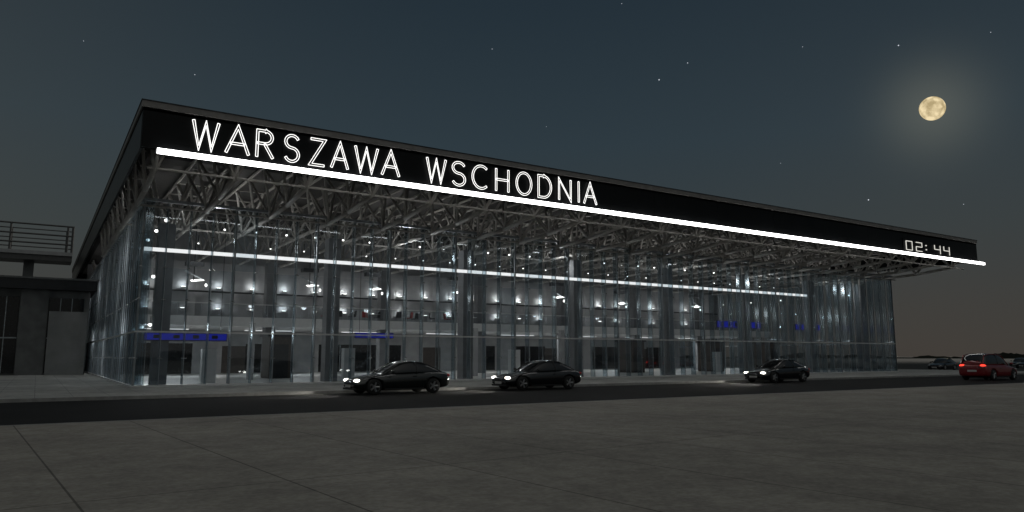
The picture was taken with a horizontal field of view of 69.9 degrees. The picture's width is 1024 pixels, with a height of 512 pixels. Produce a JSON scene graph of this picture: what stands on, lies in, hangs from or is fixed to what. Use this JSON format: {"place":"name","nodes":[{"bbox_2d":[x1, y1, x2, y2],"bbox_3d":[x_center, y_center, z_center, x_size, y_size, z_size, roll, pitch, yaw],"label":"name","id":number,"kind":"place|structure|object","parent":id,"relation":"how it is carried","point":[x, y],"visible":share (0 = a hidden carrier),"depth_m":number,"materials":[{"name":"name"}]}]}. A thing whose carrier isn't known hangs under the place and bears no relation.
{"place":"outdoors","nodes":[
{"label":"outdoors","id":0,"kind":"place"},
{"bbox_2d":[0,275,98,374],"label":"annex building","id":1,"kind":"structure","parent":0,"point":[43,325],"depth_m":58.62,"materials":[{"name":"concrete"}]},
{"bbox_2d":[0,383,1023,511],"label":"plaza paving","id":2,"kind":"structure","parent":0,"point":[944,449],"depth_m":10.85,"materials":[{"name":"concrete"}]},
{"bbox_2d":[0,374,1023,424],"bbox_3d":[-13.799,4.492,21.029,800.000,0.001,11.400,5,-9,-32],"label":"road","id":3,"kind":"structure","parent":0,"point":[19,413],"depth_m":27.30,"materials":[{"name":"grey asphalt"}]},
{"bbox_2d":[343,361,449,394],"bbox_3d":[-4.995,5.269,31.921,4.511,1.408,2.193,5,-9,-32],"label":"parked car","id":4,"kind":"object","parent":3,"relation":"on","point":[415,376],"visible":1,"depth_m":31.30,"materials":[{"name":"black paint"}]},
{"bbox_2d":[492,360,581,390],"bbox_3d":[1.228,5.812,35.889,4.511,1.408,2.193,5,-9,-32],"label":"parked car","id":5,"kind":"object","parent":3,"relation":"on","point":[548,373],"visible":1,"depth_m":35.25,"materials":[{"name":"black paint"}]},
{"bbox_2d":[744,359,809,382],"bbox_3d":[16.533,7.136,45.648,4.599,1.435,2.236,5,-9,-32],"label":"parked car","id":6,"kind":"object","parent":3,"relation":"on","point":[773,370],"visible":1,"depth_m":44.96,"materials":[{"name":"black paint"}]},
{"bbox_2d":[959,353,1016,380],"bbox_3d":[32.663,7.573,50.183,4.631,1.800,2.430,5,-9,-32],"label":"parked car","id":7,"kind":"object","parent":3,"relation":"on","point":[993,367],"visible":1,"depth_m":49.07,"materials":[{"name":"red paint"}]},
{"bbox_2d":[0,366,1023,398],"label":"pavement","id":8,"kind":"structure","parent":0,"point":[41,386],"depth_m":37.45,"materials":[{"name":"grey concrete"}]},
{"bbox_2d":[72,98,984,386],"bbox_3d":[-5.383,6.092,77.556,69.300,11.940,71.730,5,-9,-32],"label":"railway station","id":9,"kind":"object","parent":8,"relation":"on","point":[220,266],"visible":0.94,"depth_m":53.10,"materials":[{"name":"glass"}]},
{"bbox_2d":[192,119,596,204],"bbox_3d":[-4.284,-4.364,36.694,21.923,1.437,0.076,5,-9,-32],"label":"station name sign","id":10,"kind":"object","parent":9,"relation":"attached to","point":[265,144],"visible":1,"depth_m":35.02,"materials":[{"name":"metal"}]},
{"bbox_2d":[902,238,951,256],"bbox_3d":[35.214,-0.685,61.903,7.700,1.040,0.105,5,-9,-32],"label":"digital clock","id":11,"kind":"object","parent":9,"relation":"attached to","point":[918,246],"visible":1,"depth_m":61.77,"materials":[{"name":"white"}]},
{"bbox_2d":[0,0,1023,356],"label":"sky","id":12,"kind":"structure","parent":0,"point":[805,105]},
{"bbox_2d":[680,358,1023,370],"bbox_3d":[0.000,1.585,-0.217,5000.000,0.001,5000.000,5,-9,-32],"label":"ground","id":13,"kind":"structure","parent":0,"point":[914,363],"depth_m":164.09,"materials":[{"name":"grey concrete"}]},
{"bbox_2d":[0,220,74,275],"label":"footbridge","id":14,"kind":"object","parent":13,"relation":"on","point":[28,259],"visible":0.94,"depth_m":82.55,"materials":[{"name":"metal"}]},
{"bbox_2d":[0,373,1023,425],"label":"kerb","id":15,"kind":"structure","parent":13,"relation":"on","point":[228,394],"depth_m":30.23,"materials":[{"name":"concrete"}]},
{"bbox_2d":[680,352,1023,358],"bbox_3d":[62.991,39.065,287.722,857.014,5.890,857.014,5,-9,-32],"label":"distant trees","id":16,"kind":"object","parent":13,"relation":"on","point":[1002,354],"visible":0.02,"depth_m":543.01,"materials":[{"name":"plant"}]},
{"bbox_2d":[928,358,955,369],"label":"parked car","id":17,"kind":"object","parent":13,"relation":"on","point":[942,363],"visible":0.99,"depth_m":83.79,"materials":[{"name":"black paint"}]},
{"bbox_2d":[1009,358,1022,366],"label":"parked car","id":18,"kind":"object","parent":13,"relation":"on","point":[1015,360],"visible":0.38,"depth_m":109.25,"materials":[{"name":"black paint"}]},
{"bbox_2d":[1015,358,1023,367],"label":"parked car","id":19,"kind":"object","parent":13,"relation":"on","point":[1020,364],"visible":0.99,"depth_m":97.50,"materials":[{"name":"black paint"}]},
{"bbox_2d":[919,96,945,120],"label":"moon","id":20,"kind":"object","parent":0,"point":[932,108],"visible":1,"depth_m":4226.05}
]}

